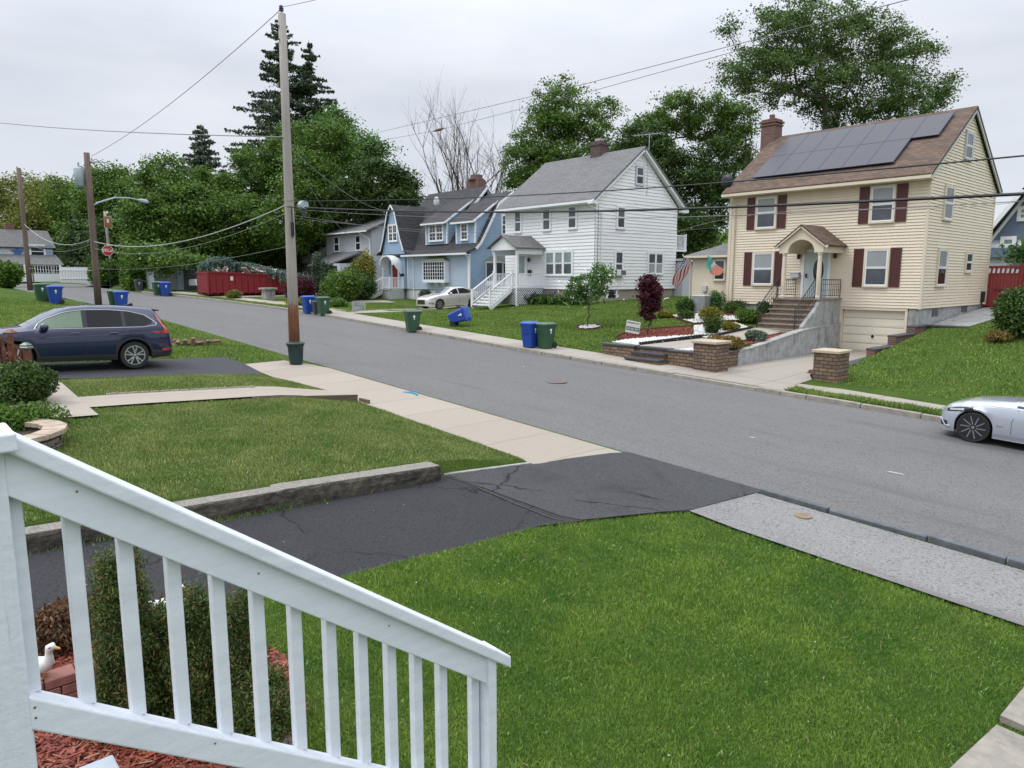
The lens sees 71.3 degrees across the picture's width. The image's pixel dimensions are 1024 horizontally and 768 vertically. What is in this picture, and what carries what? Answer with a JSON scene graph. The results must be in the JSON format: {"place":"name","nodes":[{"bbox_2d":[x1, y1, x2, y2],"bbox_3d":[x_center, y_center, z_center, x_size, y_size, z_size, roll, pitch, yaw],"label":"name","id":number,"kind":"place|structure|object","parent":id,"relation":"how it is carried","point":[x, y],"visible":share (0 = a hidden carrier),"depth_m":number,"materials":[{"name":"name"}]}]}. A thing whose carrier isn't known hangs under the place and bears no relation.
{"place":"outdoors","nodes":[
{"label":"outdoors","id":0,"kind":"place"},
{"bbox_2d":[0,224,63,282],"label":"dutch colonial house","id":1,"kind":"structure","parent":0,"point":[12,247],"depth_m":82.10,"materials":[{"name":"grey"}]},
{"bbox_2d":[2,381,97,417],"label":"walkway","id":2,"kind":"structure","parent":0,"point":[64,395],"depth_m":14.53,"materials":[{"name":"concrete"}]},
{"bbox_2d":[0,329,33,367],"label":"brown porch railing","id":3,"kind":"object","parent":2,"relation":"on","point":[10,354],"visible":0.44,"depth_m":14.77,"materials":[{"name":"brown wood"}]},
{"bbox_2d":[0,296,280,363],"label":"hill lawn grass","id":4,"kind":"structure","parent":0,"point":[21,314],"depth_m":28.68,"materials":[{"name":"green plant"}]},
{"bbox_2d":[34,357,263,378],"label":"neighbour driveway","id":5,"kind":"structure","parent":0,"point":[194,366],"depth_m":21.56,"materials":[{"name":"grey asphalt"}]},
{"bbox_2d":[0,303,171,367],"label":"blue suv","id":6,"kind":"object","parent":5,"relation":"on","point":[130,335],"visible":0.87,"depth_m":20.44,"materials":[{"name":"blue paint"}]},
{"bbox_2d":[217,293,318,296],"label":"sidewalk","id":7,"kind":"structure","parent":0,"point":[254,295],"depth_m":54.68,"materials":[{"name":"grey concrete"}]},
{"bbox_2d":[195,271,286,295],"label":"dumpster","id":8,"kind":"object","parent":7,"relation":"on","point":[214,283],"visible":0.81,"depth_m":53.33,"materials":[{"name":"metal"}]},
{"bbox_2d":[27,462,759,638],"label":"driveway","id":9,"kind":"structure","parent":0,"point":[341,537],"depth_m":9.39,"materials":[{"name":"grey asphalt"}]},
{"bbox_2d":[345,306,468,312],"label":"blue driveway","id":10,"kind":"structure","parent":0,"point":[370,311],"depth_m":44.50,"materials":[{"name":"concrete"}]},
{"bbox_2d":[416,286,481,308],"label":"beige sedan","id":11,"kind":"object","parent":10,"relation":"on","point":[442,297],"visible":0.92,"depth_m":47.30,"materials":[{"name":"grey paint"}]},
{"bbox_2d":[246,360,619,463],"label":"sidewalk","id":12,"kind":"structure","parent":0,"point":[531,444],"depth_m":16.77,"materials":[{"name":"beige concrete"}]},
{"bbox_2d":[0,282,1023,767],"bbox_3d":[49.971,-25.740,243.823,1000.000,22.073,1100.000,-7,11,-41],"label":"ground","id":13,"kind":"structure","parent":0,"point":[466,464],"depth_m":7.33,"materials":[{"name":"green plant"}]},
{"bbox_2d":[0,259,25,287],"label":"garden shrub","id":14,"kind":"object","parent":13,"relation":"on","point":[11,275],"visible":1,"depth_m":49.35,"materials":[{"name":"green plant"}]},
{"bbox_2d":[0,402,34,431],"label":"garden bush","id":15,"kind":"object","parent":13,"relation":"on","point":[8,417],"visible":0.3,"depth_m":11.98,"materials":[{"name":"green plant"}]},
{"bbox_2d":[0,358,42,405],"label":"garden bush","id":16,"kind":"object","parent":13,"relation":"on","point":[11,373],"visible":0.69,"depth_m":14.11,"materials":[{"name":"green plant"}]},
{"bbox_2d":[16,168,34,289],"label":"utility pole","id":17,"kind":"object","parent":13,"relation":"on","point":[29,273],"visible":0.82,"depth_m":55.50,"materials":[{"name":"brown wood"}]},
{"bbox_2d":[0,167,51,223],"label":"broadleaf tree","id":18,"kind":"object","parent":13,"relation":"on","point":[6,184],"visible":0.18,"depth_m":121.09,"materials":[{"name":"green plant"}]},
{"bbox_2d":[0,171,70,256],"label":"broadleaf tree","id":19,"kind":"object","parent":13,"relation":"on","point":[38,222],"visible":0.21,"depth_m":108.34,"materials":[{"name":"green plant"}]},
{"bbox_2d":[13,366,60,401],"bbox_3d":[-9.559,0.031,14.349,0.793,0.758,0.719,0,8,1],"label":"garden bush","id":20,"kind":"object","parent":13,"relation":"on","point":[38,384],"visible":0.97,"depth_m":14.18,"materials":[{"name":"green plant"}]},
{"bbox_2d":[7,398,71,430],"bbox_3d":[-8.438,0.748,12.594,1.328,0.968,1.509,4,9,24],"label":"garden bush","id":21,"kind":"object","parent":13,"relation":"on","point":[39,410],"visible":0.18,"depth_m":12.45,"materials":[{"name":"green plant"}]},
{"bbox_2d":[15,419,67,448],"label":"planter wall","id":22,"kind":"structure","parent":13,"relation":"on","point":[49,433],"depth_m":11.52,"materials":[{"name":"stone"}]},
{"bbox_2d":[33,174,77,249],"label":"broadleaf tree","id":23,"kind":"object","parent":13,"relation":"on","point":[55,210],"visible":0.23,"depth_m":104.74,"materials":[{"name":"green plant"}]},
{"bbox_2d":[34,594,99,656],"bbox_3d":[-3.833,2.036,6.131,0.568,0.466,0.837,-1,9,-6],"label":"browned juniper","id":24,"kind":"object","parent":13,"relation":"on","point":[52,622],"visible":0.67,"depth_m":5.86,"materials":[{"name":"brown plant"}]},
{"bbox_2d":[51,200,134,269],"bbox_3d":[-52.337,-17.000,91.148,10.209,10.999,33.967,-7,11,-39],"label":"broadleaf tree","id":25,"kind":"object","parent":13,"relation":"on","point":[100,229],"visible":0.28,"depth_m":80.13,"materials":[{"name":"green plant"}]},
{"bbox_2d":[58,158,139,235],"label":"broadleaf tree","id":26,"kind":"object","parent":13,"relation":"on","point":[103,183],"visible":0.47,"depth_m":88.47,"materials":[{"name":"green plant"}]},
{"bbox_2d":[86,258,123,285],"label":"garden shrub","id":27,"kind":"object","parent":13,"relation":"on","point":[104,273],"visible":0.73,"depth_m":65.20,"materials":[{"name":"green plant"}]},
{"bbox_2d":[73,152,148,304],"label":"utility pole","id":28,"kind":"object","parent":13,"relation":"on","point":[80,178],"visible":0.95,"depth_m":42.29,"materials":[{"name":"brown wood"}]},
{"bbox_2d":[117,256,146,289],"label":"hedge","id":29,"kind":"object","parent":13,"relation":"on","point":[127,276],"visible":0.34,"depth_m":60.73,"materials":[{"name":"green plant"}]},
{"bbox_2d":[103,149,231,281],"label":"maple tree","id":30,"kind":"object","parent":13,"relation":"on","point":[163,216],"visible":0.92,"depth_m":62.66,"materials":[{"name":"green plant"}]},
{"bbox_2d":[34,643,308,767],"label":"mulch bed","id":31,"kind":"object","parent":13,"relation":"on","point":[282,655],"visible":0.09,"depth_m":4.79,"materials":[{"name":"red wood"}]},
{"bbox_2d":[40,658,106,697],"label":"paver wall","id":32,"kind":"structure","parent":31,"relation":"on","point":[61,680],"depth_m":5.25,"materials":[{"name":"red brick"}]},
{"bbox_2d":[84,538,172,749],"bbox_3d":[-2.665,1.752,4.918,0.654,1.499,0.631,-3,9,-19],"label":"thuja shrub","id":33,"kind":"object","parent":31,"relation":"on","point":[109,655],"visible":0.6,"depth_m":4.83,"materials":[{"name":"green plant"}]},
{"bbox_2d":[120,588,174,716],"bbox_3d":[-2.583,1.942,5.202,0.580,1.052,0.572,-7,11,-41],"label":"thuja shrub","id":34,"kind":"object","parent":31,"relation":"on","point":[161,634],"visible":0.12,"depth_m":5.10,"materials":[{"name":"green plant"}]},
{"bbox_2d":[149,572,237,728],"bbox_3d":[-2.252,1.908,5.007,0.635,1.228,0.615,-1,9,-6],"label":"thuja shrub","id":35,"kind":"object","parent":31,"relation":"on","point":[196,606],"visible":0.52,"depth_m":4.92,"materials":[{"name":"green plant"}]},
{"bbox_2d":[202,581,277,724],"bbox_3d":[-1.960,1.904,5.084,0.557,1.245,0.516,-7,11,-41],"label":"thuja shrub","id":36,"kind":"object","parent":31,"relation":"on","point":[238,626],"visible":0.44,"depth_m":4.99,"materials":[{"name":"green plant"}]},
{"bbox_2d":[230,646,315,743],"bbox_3d":[-1.718,2.203,4.891,0.583,0.742,0.612,3,9,19],"label":"thuja shrub","id":37,"kind":"object","parent":31,"relation":"on","point":[280,712],"visible":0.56,"depth_m":4.81,"materials":[{"name":"green plant"}]},
{"bbox_2d":[142,265,220,289],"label":"white brick garage","id":38,"kind":"structure","parent":13,"relation":"on","point":[181,282],"depth_m":60.61,"materials":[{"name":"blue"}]},
{"bbox_2d":[58,373,324,396],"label":"strip lawn grass","id":39,"kind":"structure","parent":13,"relation":"on","point":[203,379],"depth_m":17.99,"materials":[{"name":"green plant"}]},
{"bbox_2d":[79,386,340,406],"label":"garden walk","id":40,"kind":"structure","parent":13,"relation":"on","point":[125,399],"depth_m":16.23,"materials":[{"name":"beige concrete"}]},
{"bbox_2d":[179,124,248,227],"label":"conifer tree","id":41,"kind":"object","parent":13,"relation":"on","point":[201,148],"visible":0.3,"depth_m":88.95,"materials":[{"name":"green plant"}]},
{"bbox_2d":[176,139,284,271],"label":"maple tree","id":42,"kind":"object","parent":13,"relation":"on","point":[238,205],"visible":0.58,"depth_m":68.09,"materials":[{"name":"green plant"}]},
{"bbox_2d":[25,461,440,552],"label":"concrete wall","id":43,"kind":"structure","parent":13,"relation":"on","point":[42,537],"depth_m":10.05,"materials":[{"name":"grey concrete"}]},
{"bbox_2d":[197,254,310,285],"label":"weeping cedar","id":44,"kind":"object","parent":13,"relation":"on","point":[205,265],"visible":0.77,"depth_m":54.95,"materials":[{"name":"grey plant"}]},
{"bbox_2d":[0,423,510,767],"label":"white porch railing","id":45,"kind":"object","parent":13,"relation":"on","point":[73,494],"visible":1,"depth_m":2.28,"materials":[{"name":"paint"}]},
{"bbox_2d":[22,396,523,521],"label":"neighbour lawn grass","id":46,"kind":"structure","parent":13,"relation":"on","point":[453,441],"depth_m":12.68,"materials":[{"name":"green plant"}]},
{"bbox_2d":[234,213,331,272],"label":"broadleaf tree","id":47,"kind":"object","parent":13,"relation":"on","point":[279,264],"visible":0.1,"depth_m":70.52,"materials":[{"name":"green plant"}]},
{"bbox_2d":[222,19,348,222],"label":"conifer tree","id":48,"kind":"object","parent":13,"relation":"on","point":[273,108],"visible":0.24,"depth_m":79.70,"materials":[{"name":"green plant"}]},
{"bbox_2d":[277,5,299,341],"bbox_3d":[-7.301,-6.260,23.254,0.383,11.456,0.388,0,8,-3],"label":"utility pole","id":49,"kind":"object","parent":13,"relation":"on","point":[293,308],"visible":0.94,"depth_m":23.18,"materials":[{"name":"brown wood"}]},
{"bbox_2d":[286,192,1023,212],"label":"overhead wire","id":50,"kind":"object","parent":49,"relation":"attached to","point":[859,201],"visible":1,"depth_m":11.24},
{"bbox_2d":[295,201,1023,218],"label":"overhead wire","id":51,"kind":"object","parent":49,"relation":"attached to","point":[711,216],"visible":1,"depth_m":11.29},
{"bbox_2d":[337,155,1023,200],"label":"overhead wire","id":52,"kind":"object","parent":49,"relation":"attached to","point":[725,182],"visible":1,"depth_m":11.06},
{"bbox_2d":[237,109,364,275],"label":"maple tree","id":53,"kind":"object","parent":13,"relation":"on","point":[317,147],"visible":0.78,"depth_m":66.95,"materials":[{"name":"green plant"}]},
{"bbox_2d":[265,42,350,212],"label":"conifer tree","id":54,"kind":"object","parent":13,"relation":"on","point":[307,66],"visible":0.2,"depth_m":82.00,"materials":[{"name":"green plant"}]},
{"bbox_2d":[297,213,384,286],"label":"grey house","id":55,"kind":"structure","parent":13,"relation":"on","point":[340,250],"depth_m":64.53,"materials":[{"name":"grey wood"}]},
{"bbox_2d":[319,267,364,300],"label":"shrub","id":56,"kind":"object","parent":13,"relation":"on","point":[347,285],"visible":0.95,"depth_m":50.91,"materials":[{"name":"green plant"}]},
{"bbox_2d":[299,103,407,174],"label":"broadleaf tree","id":57,"kind":"object","parent":13,"relation":"on","point":[371,145],"visible":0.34,"depth_m":77.93,"materials":[{"name":"green plant"}]},
{"bbox_2d":[322,152,426,225],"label":"broadleaf tree","id":58,"kind":"object","parent":13,"relation":"on","point":[393,183],"visible":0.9,"depth_m":64.43,"materials":[{"name":"green plant"}]},
{"bbox_2d":[363,174,514,305],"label":"blue house","id":59,"kind":"structure","parent":13,"relation":"on","point":[412,263],"depth_m":53.75,"materials":[{"name":"blue wood"}]},
{"bbox_2d":[422,260,448,287],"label":"bay window","id":60,"kind":"structure","parent":59,"relation":"in","point":[437,271],"depth_m":52.53,"materials":[{"name":"white glass"}]},
{"bbox_2d":[400,64,513,197],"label":"bare tree","id":61,"kind":"object","parent":13,"relation":"on","point":[466,148],"visible":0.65,"depth_m":80.44,"materials":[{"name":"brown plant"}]},
{"bbox_2d":[431,102,530,192],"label":"bare tree","id":62,"kind":"object","parent":13,"relation":"on","point":[491,172],"visible":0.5,"depth_m":85.84,"materials":[{"name":"brown plant"}]},
{"bbox_2d":[141,291,940,421],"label":"kerb","id":63,"kind":"structure","parent":13,"relation":"on","point":[908,413],"depth_m":25.80,"materials":[{"name":"concrete"}]},
{"bbox_2d":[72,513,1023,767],"bbox_3d":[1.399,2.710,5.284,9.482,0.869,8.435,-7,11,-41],"label":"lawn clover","id":64,"kind":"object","parent":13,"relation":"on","point":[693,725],"visible":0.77,"depth_m":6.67,"materials":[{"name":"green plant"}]},
{"bbox_2d":[494,70,630,191],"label":"oak tree","id":65,"kind":"object","parent":13,"relation":"on","point":[570,132],"visible":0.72,"depth_m":75.90,"materials":[{"name":"green plant"}]},
{"bbox_2d":[471,132,692,308],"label":"white house","id":66,"kind":"structure","parent":13,"relation":"on","point":[546,256],"depth_m":44.54,"materials":[{"name":"white wood"}]},
{"bbox_2d":[544,250,573,275],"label":"window","id":67,"kind":"structure","parent":66,"relation":"in","point":[559,262],"depth_m":44.19,"materials":[{"name":"white glass"}]},
{"bbox_2d":[449,452,759,519],"bbox_3d":[1.613,1.677,12.081,3.950,0.248,3.640,-7,11,-41],"label":"driveway apron","id":68,"kind":"object","parent":13,"relation":"on","point":[598,486],"visible":0.99,"depth_m":11.98,"materials":[{"name":"grey asphalt"}]},
{"bbox_2d":[620,326,692,338],"bbox_3d":[6.288,-2.050,30.271,3.286,0.498,3.276,0,8,2],"label":"red mulch chips bed","id":69,"kind":"object","parent":13,"relation":"on","point":[660,332],"visible":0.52,"depth_m":30.48,"materials":[{"name":"red wood"}]},
{"bbox_2d":[632,272,666,334],"bbox_3d":[5.839,-3.361,30.308,1.336,2.724,1.502,5,10,28],"label":"purple maple","id":70,"kind":"object","parent":69,"relation":"on","point":[651,289],"visible":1,"depth_m":30.09,"materials":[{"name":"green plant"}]},
{"bbox_2d":[601,339,739,372],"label":"garden wall","id":71,"kind":"structure","parent":13,"relation":"on","point":[712,355],"depth_m":25.07,"materials":[{"name":"brick"}]},
{"bbox_2d":[603,111,748,259],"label":"broadleaf tree","id":72,"kind":"object","parent":13,"relation":"on","point":[672,159],"visible":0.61,"depth_m":61.47,"materials":[{"name":"green plant"}]},
{"bbox_2d":[619,84,766,246],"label":"oak tree","id":73,"kind":"object","parent":13,"relation":"on","point":[726,115],"visible":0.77,"depth_m":70.38,"materials":[{"name":"green plant"}]},
{"bbox_2d":[640,328,780,349],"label":"garden walk paved","id":74,"kind":"structure","parent":13,"relation":"on","point":[682,344],"depth_m":27.37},
{"bbox_2d":[738,324,840,365],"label":"concrete retaining wall","id":75,"kind":"structure","parent":13,"relation":"on","point":[799,342],"depth_m":28.61,"materials":[{"name":"paint"}]},
{"bbox_2d":[812,348,851,382],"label":"stone pillar","id":76,"kind":"structure","parent":13,"relation":"on","point":[830,364],"depth_m":22.29,"materials":[{"name":"brown brick"}]},
{"bbox_2d":[705,0,969,129],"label":"oak tree","id":77,"kind":"object","parent":13,"relation":"on","point":[767,59],"visible":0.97,"depth_m":60.04,"materials":[{"name":"green plant"}]},
{"bbox_2d":[684,106,1002,350],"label":"cream house","id":78,"kind":"structure","parent":13,"relation":"on","point":[863,278],"depth_m":31.32,"materials":[{"name":"beige wood"}]},
{"bbox_2d":[751,251,774,285],"bbox_3d":[11.996,-5.507,34.162,0.115,1.610,1.140,-7,11,-41],"label":"window","id":79,"kind":"structure","parent":78,"relation":"in","point":[763,263],"depth_m":34.15,"materials":[{"name":"white glass"}]},
{"bbox_2d":[754,195,777,229],"bbox_3d":[12.009,-8.091,33.762,0.115,1.540,1.100,-7,11,-41],"label":"window","id":80,"kind":"structure","parent":78,"relation":"in","point":[762,222],"depth_m":33.75,"materials":[{"name":"white glass"}]},
{"bbox_2d":[803,252,827,296],"bbox_3d":[13.698,-4.937,32.274,0.120,2.000,1.060,-7,11,-41],"label":"door","id":81,"kind":"structure","parent":78,"relation":"in","point":[811,258],"depth_m":32.37,"materials":[{"name":"white wood"}]},
{"bbox_2d":[842,309,904,350],"bbox_3d":[15.617,-2.289,30.902,0.090,1.809,2.580,-7,11,-41],"label":"garage door","id":82,"kind":"structure","parent":78,"relation":"in","point":[863,317],"depth_m":31.01,"materials":[{"name":"paint"}]},
{"bbox_2d":[862,248,890,286],"bbox_3d":[15.451,-4.934,30.312,0.115,1.650,1.050,-7,11,-41],"label":"window","id":83,"kind":"structure","parent":78,"relation":"in","point":[876,263],"depth_m":30.30,"materials":[{"name":"white glass"}]},
{"bbox_2d":[868,184,896,223],"bbox_3d":[15.495,-7.523,29.877,0.115,1.560,1.040,-7,11,-41],"label":"window","id":84,"kind":"structure","parent":78,"relation":"in","point":[889,191],"depth_m":29.87,"materials":[{"name":"white glass"}]},
{"bbox_2d":[935,248,948,286],"bbox_3d":[18.209,-4.921,30.231,1.160,1.610,0.115,-7,11,-41],"label":"window","id":85,"kind":"structure","parent":78,"relation":"in","point":[943,253],"depth_m":30.19,"materials":[{"name":"white glass"}]},
{"bbox_2d":[782,384,942,415],"bbox_3d":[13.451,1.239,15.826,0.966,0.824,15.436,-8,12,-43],"label":"verge grass","id":86,"kind":"structure","parent":13,"relation":"on","point":[905,405],"depth_m":19.49,"materials":[{"name":"green plant"}]},
{"bbox_2d":[807,324,969,377],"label":"stepped block wall","id":87,"kind":"structure","parent":13,"relation":"on","point":[896,339],"depth_m":27.81,"materials":[{"name":"grey brick"}]},
{"bbox_2d":[760,488,1023,569],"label":"kerb","id":88,"kind":"structure","parent":13,"relation":"on","point":[1014,562],"depth_m":10.18,"materials":[{"name":"concrete"}]},
{"bbox_2d":[950,725,1023,767],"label":"path slab","id":89,"kind":"structure","parent":13,"relation":"on","point":[996,746],"depth_m":5.38,"materials":[{"name":"beige concrete"}]},
{"bbox_2d":[982,264,1023,307],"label":"red board fence","id":90,"kind":"object","parent":13,"relation":"on","point":[996,281],"visible":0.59,"depth_m":34.27,"materials":[{"name":"paint"}]},
{"bbox_2d":[988,187,1023,292],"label":"slate blue house","id":91,"kind":"structure","parent":13,"relation":"on","point":[1008,226],"depth_m":40.00,"materials":[{"name":"grey"}]},
{"bbox_2d":[989,282,1023,338],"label":"boxwood bush","id":92,"kind":"object","parent":13,"relation":"on","point":[1008,312],"visible":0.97,"depth_m":24.90,"materials":[{"name":"green plant"}]},
{"bbox_2d":[991,235,1023,269],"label":"shrub","id":93,"kind":"object","parent":13,"relation":"on","point":[1017,254],"depth_m":34.03,"materials":[{"name":"green plant"}]},
{"bbox_2d":[1000,687,1023,731],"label":"path slab","id":94,"kind":"structure","parent":13,"relation":"on","point":[1012,715],"depth_m":5.91,"materials":[{"name":"beige concrete"}]},
{"bbox_2d":[0,0,1023,243],"label":"sky","id":95,"kind":"structure","parent":0,"point":[107,65],"materials":[{"name":"white"}]},
{"bbox_2d":[14,283,1023,560],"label":"road","id":96,"kind":"structure","parent":0,"point":[952,485],"depth_m":17.25,"materials":[{"name":"grey asphalt"}]},
{"bbox_2d":[657,372,778,394],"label":"dropped kerb","id":97,"kind":"structure","parent":96,"relation":"on","point":[735,385],"depth_m":22.40,"materials":[{"name":"concrete"}]},
{"bbox_2d":[940,396,1023,443],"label":"silver coupe","id":98,"kind":"object","parent":96,"relation":"on","point":[976,419],"visible":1,"depth_m":15.82,"materials":[{"name":"grey paint"}]},
{"bbox_2d":[360,296,725,351],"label":"white house lawn grass","id":99,"kind":"structure","parent":0,"point":[480,316],"depth_m":37.12,"materials":[{"name":"plant"}]},
{"bbox_2d":[171,292,945,415],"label":"sidewalk","id":100,"kind":"structure","parent":0,"point":[729,377],"depth_m":26.09,"materials":[{"name":"beige concrete"}]},
{"bbox_2d":[535,322,557,347],"bbox_3d":[1.391,-1.973,28.828,0.650,1.042,0.820,8,12,44],"label":"wheeled bin","id":101,"kind":"object","parent":100,"relation":"on","point":[545,334],"visible":1,"depth_m":28.58,"materials":[{"name":"plastic"}]},
{"bbox_2d":[719,351,865,384],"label":"cream driveway","id":102,"kind":"structure","parent":0,"point":[792,370],"depth_m":24.71,"materials":[{"name":"beige concrete"}]},
{"bbox_2d":[690,493,1023,625],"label":"concrete sidewalk","id":103,"kind":"structure","parent":0,"point":[985,585],"depth_m":9.51,"materials":[{"name":"grey concrete"}]},
{"bbox_2d":[839,318,1023,399],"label":"bank lawn grass","id":104,"kind":"structure","parent":0,"point":[959,347],"depth_m":23.17,"materials":[{"name":"green plant"}]},
{"bbox_2d":[933,307,993,325],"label":"stone path","id":105,"kind":"structure","parent":0,"point":[977,316],"depth_m":30.91,"materials":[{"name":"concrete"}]},
{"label":"white gravel bed","id":106,"kind":"structure","parent":0,"visible":0},
{"bbox_2d":[557,261,623,326],"bbox_3d":[3.654,-4.247,33.994,3.342,3.159,3.412,1,9,7],"label":"dogwood","id":107,"kind":"object","parent":106,"relation":"on","point":[593,286],"visible":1,"depth_m":33.34,"materials":[{"name":"green plant"}]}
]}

